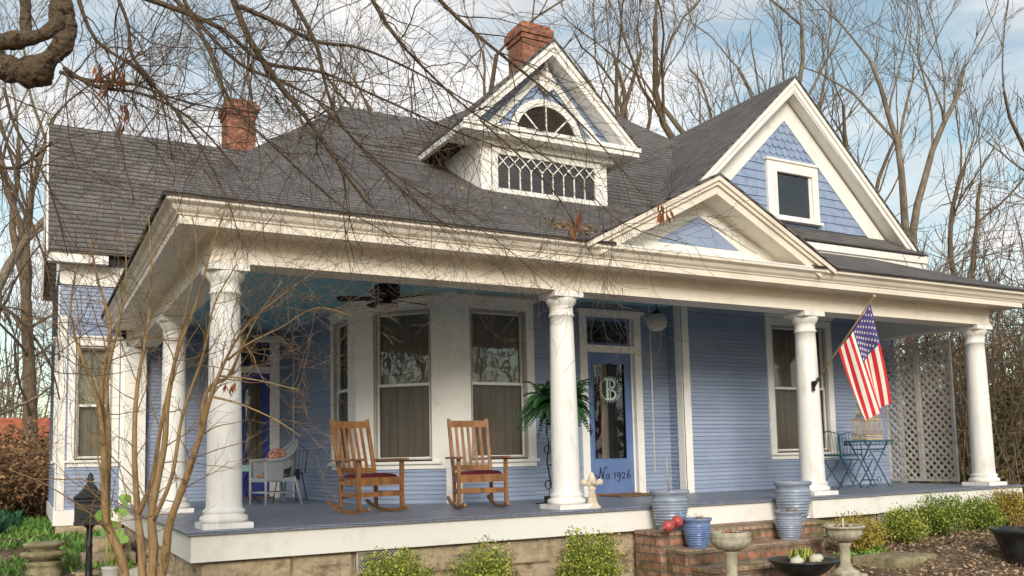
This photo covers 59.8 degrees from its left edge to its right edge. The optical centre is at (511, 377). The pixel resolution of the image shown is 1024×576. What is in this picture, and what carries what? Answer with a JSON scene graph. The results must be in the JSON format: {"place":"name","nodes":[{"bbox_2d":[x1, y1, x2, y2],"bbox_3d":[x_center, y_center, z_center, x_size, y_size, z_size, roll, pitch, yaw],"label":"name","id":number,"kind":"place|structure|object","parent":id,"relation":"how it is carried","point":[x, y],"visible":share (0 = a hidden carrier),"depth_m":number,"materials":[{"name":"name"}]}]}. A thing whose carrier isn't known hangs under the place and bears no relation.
{"place":"outdoors","nodes":[
{"label":"outdoors","id":0,"kind":"place"},
{"bbox_2d":[0,418,49,453],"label":"neighbour shed","id":1,"kind":"structure","parent":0,"point":[17,422],"depth_m":37.12,"materials":[{"name":"brick"}]},
{"bbox_2d":[0,456,1023,575],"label":"ground","id":2,"kind":"structure","parent":0,"point":[877,571],"depth_m":11.14,"materials":[{"name":"soil"}]},
{"bbox_2d":[0,506,24,533],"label":"bulb leaves","id":3,"kind":"object","parent":2,"relation":"on","point":[14,519],"visible":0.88,"depth_m":16.03,"materials":[{"name":"green plant"}]},
{"bbox_2d":[0,416,50,520],"bbox_3d":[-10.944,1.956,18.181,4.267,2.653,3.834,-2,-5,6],"label":"hedge shrub","id":4,"kind":"object","parent":2,"relation":"on","point":[15,465],"visible":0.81,"depth_m":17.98,"materials":[{"name":"brown plant"}]},
{"bbox_2d":[1,421,49,512],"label":"hedge shrub","id":5,"kind":"object","parent":2,"relation":"on","point":[11,431],"visible":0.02,"depth_m":22.16,"materials":[{"name":"brown plant"}]},
{"bbox_2d":[20,541,67,575],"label":"stone pedestal","id":6,"kind":"object","parent":2,"relation":"on","point":[40,562],"visible":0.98,"depth_m":10.71,"materials":[{"name":"stone"}]},
{"bbox_2d":[0,519,104,575],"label":"leaf litter","id":7,"kind":"object","parent":2,"relation":"on","point":[10,554],"visible":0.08,"depth_m":12.14,"materials":[{"name":"brown plant"}]},
{"bbox_2d":[0,509,137,575],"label":"ground cover","id":8,"kind":"object","parent":2,"relation":"on","point":[35,528],"visible":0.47,"depth_m":12.90,"materials":[{"name":"green plant"}]},
{"bbox_2d":[94,508,128,575],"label":"potted plant","id":9,"kind":"object","parent":8,"relation":"on","point":[108,570],"visible":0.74,"depth_m":9.94,"materials":[{"name":"green plant"}]},
{"bbox_2d":[73,472,102,575],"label":"mailbox post","id":10,"kind":"object","parent":2,"relation":"on","point":[81,516],"visible":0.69,"depth_m":10.77,"materials":[{"name":"black metal"}]},
{"bbox_2d":[0,1,198,415],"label":"bare tree","id":11,"kind":"object","parent":2,"relation":"on","point":[23,242],"visible":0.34,"depth_m":24.74,"materials":[{"name":"brown plant"}]},
{"bbox_2d":[75,535,135,575],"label":"stone steps","id":12,"kind":"structure","parent":2,"relation":"on","point":[99,544],"depth_m":11.86,"materials":[{"name":"stone"}]},
{"bbox_2d":[110,494,131,544],"bbox_3d":[-5.419,1.942,12.196,0.376,0.688,0.204,2,-6,-29],"label":"potted plant","id":13,"kind":"object","parent":12,"relation":"on","point":[123,497],"visible":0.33,"depth_m":12.22,"materials":[{"name":"green plant"}]},
{"bbox_2d":[0,0,229,327],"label":"bare tree","id":14,"kind":"object","parent":2,"relation":"on","point":[14,84],"visible":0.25,"depth_m":39.73,"materials":[{"name":"brown plant"}]},
{"bbox_2d":[0,0,244,453],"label":"bare tree","id":15,"kind":"object","parent":2,"relation":"on","point":[25,285],"visible":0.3,"depth_m":30.09,"materials":[{"name":"brown plant"}]},
{"bbox_2d":[129,563,158,575],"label":"fieldstone","id":16,"kind":"object","parent":2,"relation":"on","point":[133,571],"visible":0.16,"depth_m":10.64,"materials":[{"name":"beige stone"}]},
{"bbox_2d":[0,125,429,575],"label":"crape myrtle","id":17,"kind":"object","parent":2,"relation":"on","point":[154,509],"visible":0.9,"depth_m":6.97,"materials":[{"name":"beige plant"}]},
{"bbox_2d":[136,0,409,125],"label":"bare tree","id":18,"kind":"object","parent":2,"relation":"on","point":[353,73],"visible":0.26,"depth_m":34.12,"materials":[{"name":"brown plant"}]},
{"bbox_2d":[0,0,765,521],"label":"overhanging tree","id":19,"kind":"object","parent":2,"relation":"on","point":[60,32],"visible":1,"depth_m":4.99,"materials":[{"name":"brown plant"}]},
{"bbox_2d":[355,546,438,575],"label":"boxwood shrub","id":20,"kind":"object","parent":2,"relation":"on","point":[399,569],"visible":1,"depth_m":8.76,"materials":[{"name":"green plant"}]},
{"bbox_2d":[274,0,654,116],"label":"bare tree","id":21,"kind":"object","parent":2,"relation":"on","point":[492,79],"visible":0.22,"depth_m":32.71,"materials":[{"name":"brown plant"}]},
{"bbox_2d":[445,534,515,575],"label":"boxwood shrub","id":22,"kind":"object","parent":2,"relation":"on","point":[488,567],"visible":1,"depth_m":9.20,"materials":[{"name":"green plant"}]},
{"bbox_2d":[0,151,1023,465],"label":"woods","id":23,"kind":"object","parent":2,"relation":"on","point":[8,401],"visible":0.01,"depth_m":53.60,"materials":[{"name":"brown plant"}]},
{"bbox_2d":[41,20,1023,575],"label":"victorian house","id":24,"kind":"structure","parent":2,"relation":"on","point":[745,416],"depth_m":13.09,"materials":[{"name":"paint"}]},
{"bbox_2d":[50,337,59,467],"bbox_3d":[-7.522,0.450,15.261,0.685,2.165,0.940,1,-6,-29],"label":"window","id":25,"kind":"structure","parent":24,"relation":"in","point":[55,342],"depth_m":15.11,"materials":[{"name":"white paint"}]},
{"bbox_2d":[65,335,123,466],"bbox_3d":[-7.008,0.413,14.868,0.860,2.145,0.685,1,-6,-29],"label":"window","id":26,"kind":"structure","parent":24,"relation":"in","point":[81,413],"depth_m":14.69,"materials":[{"name":"white paint"}]},
{"bbox_2d":[241,316,258,351],"bbox_3d":[-4.324,-0.699,14.555,0.360,0.600,0.360,2,-6,-29],"label":"pendant lamp","id":27,"kind":"object","parent":24,"relation":"hanging from","point":[255,347],"visible":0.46,"depth_m":14.45,"materials":[{"name":"black glass"}]},
{"bbox_2d":[242,465,260,502],"bbox_3d":[-4.277,1.671,13.936,0.560,0.594,0.560,2,-6,-29],"label":"side table","id":28,"kind":"object","parent":24,"relation":"on","point":[245,468],"visible":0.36,"depth_m":13.86,"materials":[{"name":"teal paint"}]},
{"bbox_2d":[241,346,269,497],"bbox_3d":[-4.740,0.779,16.134,0.610,2.800,0.617,1,-6,-29],"label":"door","id":29,"kind":"structure","parent":24,"relation":"in","point":[260,402],"depth_m":16.02,"materials":[{"name":"blue paint"}]},
{"bbox_2d":[249,439,302,505],"bbox_3d":[-3.590,1.438,13.607,0.668,0.991,0.667,3,-7,-41],"label":"wicker armchair","id":30,"kind":"object","parent":24,"relation":"on","point":[280,470],"visible":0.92,"depth_m":13.49,"materials":[{"name":"white wicker"}]},
{"bbox_2d":[267,448,286,458],"bbox_3d":[-3.598,1.253,13.630,0.420,0.363,0.161,2,12,34],"label":"throw pillow","id":31,"kind":"object","parent":30,"relation":"on","point":[274,453],"visible":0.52,"depth_m":13.55,"materials":[{"name":"pink fabric"}]},
{"bbox_2d":[272,444,307,501],"bbox_3d":[-3.596,1.527,14.460,0.420,0.962,0.469,-2,-5,11],"label":"wire chair","id":32,"kind":"object","parent":24,"relation":"on","point":[298,472],"visible":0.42,"depth_m":14.54,"materials":[{"name":"teal paint"}]},
{"bbox_2d":[295,469,299,478],"bbox_3d":[-3.802,1.706,15.738,0.070,0.180,0.090,2,-6,-29],"label":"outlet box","id":33,"kind":"object","parent":24,"relation":"attached to","point":[297,475],"visible":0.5,"depth_m":15.70,"materials":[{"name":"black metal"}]},
{"bbox_2d":[326,307,349,469],"bbox_3d":[-2.406,0.209,13.892,0.685,2.445,1.030,1,-6,-29],"label":"window","id":34,"kind":"structure","parent":24,"relation":"in","point":[340,380],"depth_m":14.09,"materials":[{"name":"white paint"}]},
{"bbox_2d":[327,419,409,513],"bbox_3d":[-1.753,1.056,10.783,0.690,1.145,0.954,3,-7,-41],"label":"rocking chair","id":35,"kind":"object","parent":24,"relation":"on","point":[367,476],"visible":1,"depth_m":10.75,"materials":[{"name":"brown wood"}]},
{"bbox_2d":[337,283,431,325],"bbox_3d":[-1.641,-0.977,11.588,1.252,0.642,1.190,2,-6,-29],"label":"ceiling fan","id":36,"kind":"object","parent":24,"relation":"hanging from","point":[387,296],"visible":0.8,"depth_m":11.44,"materials":[{"name":"black metal"}]},
{"bbox_2d":[360,295,441,469],"bbox_3d":[-1.575,0.086,12.962,1.250,2.485,0.246,-3,-5,16],"label":"window","id":37,"kind":"structure","parent":24,"relation":"in","point":[403,402],"depth_m":13.03,"materials":[{"name":"white paint"}]},
{"bbox_2d":[310,166,605,234],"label":"roof leaves","id":38,"kind":"object","parent":24,"relation":"on","point":[563,224],"visible":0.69,"depth_m":10.64,"materials":[{"name":"brown plant"}]},
{"bbox_2d":[445,418,510,508],"bbox_3d":[-0.452,1.072,11.287,0.690,1.145,0.954,0,-5,-17],"label":"rocking chair","id":39,"kind":"object","parent":24,"relation":"on","point":[476,472],"visible":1,"depth_m":11.41,"materials":[{"name":"brown wood"}]},
{"bbox_2d":[458,294,539,466],"bbox_3d":[-0.322,0.082,13.297,1.300,2.495,0.685,1,-6,-29],"label":"window","id":40,"kind":"structure","parent":24,"relation":"in","point":[493,372],"depth_m":13.20,"materials":[{"name":"white paint"}]},
{"bbox_2d":[535,423,551,503],"bbox_3d":[0.624,1.139,11.866,0.480,1.070,0.480,2,-6,-29],"label":"plant stand","id":41,"kind":"object","parent":24,"relation":"on","point":[546,498],"visible":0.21,"depth_m":11.89,"materials":[{"name":"black metal"}]},
{"bbox_2d":[516,378,596,436],"bbox_3d":[0.576,0.414,11.917,1.114,0.797,1.105,-1,-5,-7],"label":"fern","id":42,"kind":"object","parent":41,"relation":"on","point":[538,403],"visible":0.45,"depth_m":11.79,"materials":[{"name":"green plant"}]},
{"bbox_2d":[580,472,602,508],"bbox_3d":[0.956,1.339,10.620,0.283,0.432,0.199,-1,-5,1],"label":"stone finial","id":43,"kind":"object","parent":24,"relation":"on","point":[591,483],"visible":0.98,"depth_m":10.58,"materials":[{"name":"beige stone"}]},
{"bbox_2d":[599,363,620,401],"bbox_3d":[1.548,0.076,14.058,0.434,0.654,0.018,2,-6,-29],"label":"wreath","id":44,"kind":"object","parent":24,"relation":"attached to","point":[610,388],"visible":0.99,"depth_m":14.04,"materials":[{"name":"white"}]},
{"bbox_2d":[586,320,634,493],"bbox_3d":[1.420,0.469,14.273,0.910,2.800,0.617,1,-6,-29],"label":"door","id":45,"kind":"structure","parent":24,"relation":"in","point":[611,426],"depth_m":14.24,"materials":[{"name":"blue paint"}]},
{"bbox_2d":[601,493,651,496],"bbox_3d":[1.845,1.786,13.534,0.840,0.022,0.520,2,-6,-29],"label":"doormat","id":46,"kind":"object","parent":24,"relation":"on","point":[630,495],"visible":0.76,"depth_m":13.36,"materials":[{"name":"brown fabric"}]},
{"bbox_2d":[648,303,655,471],"bbox_3d":[2.130,0.100,13.542,0.020,2.684,0.020,-3,-5,16],"label":"hanging chain","id":47,"kind":"object","parent":24,"relation":"hanging from","point":[652,393],"visible":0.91,"depth_m":13.52,"materials":[{"name":"white metal"}]},
{"bbox_2d":[647,304,666,330],"bbox_3d":[2.206,-0.970,13.579,0.310,0.535,0.310,2,-6,-29],"label":"pendant lamp","id":48,"kind":"object","parent":24,"relation":"hanging from","point":[659,322],"visible":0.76,"depth_m":13.46,"materials":[{"name":"white glass"}]},
{"bbox_2d":[764,156,823,226],"bbox_3d":[5.007,-3.296,15.805,1.300,1.110,0.110,1,-6,-29],"label":"window","id":49,"kind":"structure","parent":24,"relation":"in","point":[792,191],"depth_m":15.81,"materials":[{"name":"white paint"}]},
{"bbox_2d":[763,313,838,458],"bbox_3d":[4.913,0.184,15.753,1.675,2.495,0.685,1,-6,-29],"label":"window","id":50,"kind":"structure","parent":24,"relation":"in","point":[779,335],"depth_m":15.57,"materials":[{"name":"white paint"}]},
{"bbox_2d":[823,431,861,488],"bbox_3d":[5.296,1.325,14.406,0.514,0.935,0.427,1,-6,-27],"label":"bistro chair","id":51,"kind":"object","parent":24,"relation":"on","point":[828,455],"visible":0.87,"depth_m":14.28,"materials":[{"name":"teal paint"}]},
{"bbox_2d":[812,295,891,421],"bbox_3d":[4.683,-0.242,12.341,1.030,1.768,0.234,-3,-5,19],"label":"flag","id":52,"kind":"object","parent":24,"relation":"attached to","point":[860,351],"visible":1,"depth_m":12.27,"materials":[{"name":"multicoloured fabric"}]},
{"bbox_2d":[837,432,876,485],"bbox_3d":[5.981,1.405,15.470,0.427,0.935,0.514,-1,-5,-9],"label":"bistro chair","id":53,"kind":"object","parent":24,"relation":"on","point":[847,454],"visible":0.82,"depth_m":15.60,"materials":[{"name":"teal paint"}]},
{"bbox_2d":[844,439,892,487],"bbox_3d":[5.920,1.424,14.738,0.768,0.773,0.768,2,-6,-29],"label":"bistro table","id":54,"kind":"object","parent":24,"relation":"on","point":[866,444],"visible":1,"depth_m":14.64,"materials":[{"name":"teal paint"}]},
{"bbox_2d":[851,403,883,439],"bbox_3d":[5.873,0.643,14.758,0.406,0.784,0.306,2,-6,-29],"label":"birdcage","id":55,"kind":"object","parent":54,"relation":"on","point":[859,420],"visible":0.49,"depth_m":14.69,"materials":[{"name":"brown wood"}]},
{"bbox_2d":[882,339,959,481],"bbox_3d":[7.286,0.615,15.929,0.040,2.485,1.415,2,-6,-29],"label":"lattice screen","id":56,"kind":"object","parent":24,"relation":"on","point":[920,429],"visible":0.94,"depth_m":15.86,"materials":[{"name":"white wood"}]},
{"bbox_2d":[886,332,1023,484],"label":"climbing vine","id":57,"kind":"object","parent":24,"relation":"attached to","point":[1013,474],"visible":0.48,"depth_m":15.33,"materials":[{"name":"brown plant"}]},
{"bbox_2d":[376,0,758,135],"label":"bare tree","id":58,"kind":"object","parent":2,"relation":"on","point":[626,101],"visible":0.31,"depth_m":33.25,"materials":[{"name":"brown plant"}]},
{"bbox_2d":[552,525,631,575],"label":"boxwood shrub","id":59,"kind":"object","parent":2,"relation":"on","point":[596,558],"visible":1,"depth_m":9.71,"materials":[{"name":"green plant"}]},
{"bbox_2d":[481,0,859,152],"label":"bare tree","id":60,"kind":"object","parent":2,"relation":"on","point":[661,109],"visible":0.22,"depth_m":27.05,"materials":[{"name":"brown plant"}]},
{"bbox_2d":[465,0,956,186],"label":"bare tree","id":61,"kind":"object","parent":2,"relation":"on","point":[619,103],"visible":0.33,"depth_m":32.62,"materials":[{"name":"grey plant"}]},
{"bbox_2d":[709,529,750,575],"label":"pedestal urn","id":62,"kind":"object","parent":2,"relation":"on","point":[730,542],"visible":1,"depth_m":9.13,"materials":[{"name":"stone"}]},
{"bbox_2d":[634,519,839,575],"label":"brick steps","id":63,"kind":"structure","parent":2,"relation":"on","point":[660,552],"depth_m":10.35,"materials":[{"name":"red brick"}]},
{"bbox_2d":[649,457,689,529],"bbox_3d":[1.879,1.374,10.618,0.472,0.861,0.472,-2,-5,4],"label":"planter","id":64,"kind":"object","parent":63,"relation":"on","point":[669,504],"visible":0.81,"depth_m":10.44,"materials":[{"name":"blue ceramic"}]},
{"bbox_2d":[662,512,685,531],"bbox_3d":[1.828,1.642,10.135,0.158,0.228,0.395,-6,-7,44],"label":"garden ornament","id":65,"kind":"object","parent":63,"relation":"on","point":[677,521],"visible":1,"depth_m":10.11,"materials":[{"name":"red ceramic"}]},
{"bbox_2d":[683,513,711,547],"bbox_3d":[2.129,1.752,10.224,0.347,0.395,0.347,1,-6,-21],"label":"planter","id":66,"kind":"object","parent":63,"relation":"on","point":[697,531],"visible":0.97,"depth_m":10.10,"materials":[{"name":"blue ceramic"}]},
{"bbox_2d":[773,506,802,539],"bbox_3d":[3.389,1.771,10.900,0.357,0.421,0.357,-2,-5,12],"label":"planter","id":67,"kind":"object","parent":63,"relation":"on","point":[788,524],"visible":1,"depth_m":10.77,"materials":[{"name":"blue ceramic"}]},
{"bbox_2d":[773,480,811,520],"bbox_3d":[3.656,1.582,11.569,0.494,0.535,0.494,-5,-6,37],"label":"planter","id":68,"kind":"object","parent":63,"relation":"on","point":[791,494],"visible":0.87,"depth_m":11.39,"materials":[{"name":"blue ceramic"}]},
{"bbox_2d":[768,546,838,575],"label":"planter bowl","id":69,"kind":"object","parent":2,"relation":"on","point":[806,567],"visible":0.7,"depth_m":9.36,"materials":[{"name":"black plastic"}]},
{"bbox_2d":[789,555,803,562],"bbox_3d":[3.014,1.945,9.428,0.165,0.129,0.129,2,-6,-29],"label":"rock","id":70,"kind":"object","parent":69,"relation":"in","point":[797,559],"visible":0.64,"depth_m":9.38,"materials":[{"name":"white stone"}]},
{"bbox_2d":[808,554,823,561],"bbox_3d":[3.255,1.949,9.511,0.179,0.130,0.136,2,-6,-29],"label":"rock","id":71,"kind":"object","parent":69,"relation":"in","point":[815,558],"visible":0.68,"depth_m":9.47,"materials":[{"name":"white stone"}]},
{"bbox_2d":[624,0,1020,354],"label":"bare tree","id":72,"kind":"object","parent":2,"relation":"on","point":[801,67],"visible":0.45,"depth_m":29.75,"materials":[{"name":"grey plant"}]},
{"bbox_2d":[676,0,1008,379],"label":"bare tree","id":73,"kind":"object","parent":2,"relation":"on","point":[843,132],"visible":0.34,"depth_m":32.33,"materials":[{"name":"brown plant"}]},
{"bbox_2d":[821,518,867,575],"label":"pedestal urn","id":74,"kind":"object","parent":2,"relation":"on","point":[843,535],"visible":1,"depth_m":10.33,"materials":[{"name":"stone"}]},
{"bbox_2d":[687,0,1023,482],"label":"bare tree","id":75,"kind":"object","parent":2,"relation":"on","point":[895,138],"visible":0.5,"depth_m":27.84,"materials":[{"name":"grey plant"}]},
{"bbox_2d":[828,509,891,555],"bbox_3d":[4.511,2.030,11.554,0.719,0.664,0.866,-5,-6,36],"label":"boxwood shrub","id":76,"kind":"object","parent":2,"relation":"on","point":[870,534],"visible":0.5,"depth_m":11.46,"materials":[{"name":"yellow plant"}]},
{"bbox_2d":[833,545,890,556],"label":"weeds","id":77,"kind":"object","parent":2,"relation":"on","point":[880,548],"visible":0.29,"depth_m":11.34,"materials":[{"name":"green plant"}]},
{"bbox_2d":[872,502,936,544],"bbox_3d":[5.245,1.986,11.922,0.792,0.656,0.767,-2,-5,9],"label":"boxwood shrub","id":78,"kind":"object","parent":2,"relation":"on","point":[902,525],"visible":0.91,"depth_m":11.80,"materials":[{"name":"green plant"}]},
{"bbox_2d":[824,519,1023,575],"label":"leaf mulch","id":79,"kind":"object","parent":2,"relation":"on","point":[934,537],"visible":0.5,"depth_m":11.13,"materials":[{"name":"brown plant"}]},
{"bbox_2d":[851,550,937,570],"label":"stone slab","id":80,"kind":"structure","parent":79,"relation":"on","point":[893,559],"depth_m":10.75,"materials":[{"name":"stone"}]},
{"bbox_2d":[914,491,974,538],"bbox_3d":[5.932,1.926,12.271,0.822,0.751,0.759,2,-6,-29],"label":"boxwood shrub","id":81,"kind":"object","parent":2,"relation":"on","point":[943,519],"visible":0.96,"depth_m":12.20,"materials":[{"name":"green plant"}]},
{"bbox_2d":[896,118,1023,483],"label":"thicket","id":82,"kind":"object","parent":2,"relation":"on","point":[1017,381],"visible":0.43,"depth_m":17.75,"materials":[{"name":"brown plant"}]},
{"bbox_2d":[902,319,1023,494],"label":"ivy undergrowth","id":83,"kind":"object","parent":2,"relation":"on","point":[997,426],"visible":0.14,"depth_m":18.05,"materials":[{"name":"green plant"}]},
{"bbox_2d":[930,0,1023,389],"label":"bare tree","id":84,"kind":"object","parent":2,"relation":"on","point":[963,175],"visible":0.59,"depth_m":33.30,"materials":[{"name":"brown plant"}]},
{"bbox_2d":[950,491,1013,531],"bbox_3d":[6.697,1.970,12.798,0.835,0.694,0.840,-2,-5,12],"label":"boxwood shrub","id":85,"kind":"object","parent":2,"relation":"on","point":[984,516],"visible":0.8,"depth_m":12.59,"materials":[{"name":"green plant"}]},
{"bbox_2d":[951,0,1023,220],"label":"bare tree","id":86,"kind":"object","parent":2,"relation":"on","point":[1016,131],"visible":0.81,"depth_m":17.86,"materials":[{"name":"brown plant"}]},
{"bbox_2d":[979,486,1023,525],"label":"boxwood shrub","id":87,"kind":"object","parent":2,"relation":"on","point":[1013,503],"visible":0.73,"depth_m":13.20,"materials":[{"name":"yellow plant"}]},
{"bbox_2d":[989,515,1023,567],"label":"black plant pot","id":88,"kind":"object","parent":2,"relation":"on","point":[1010,540],"visible":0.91,"depth_m":10.69,"materials":[{"name":"plastic"}]},
{"bbox_2d":[0,0,1023,446],"label":"sky","id":89,"kind":"structure","parent":0,"point":[964,17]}
]}

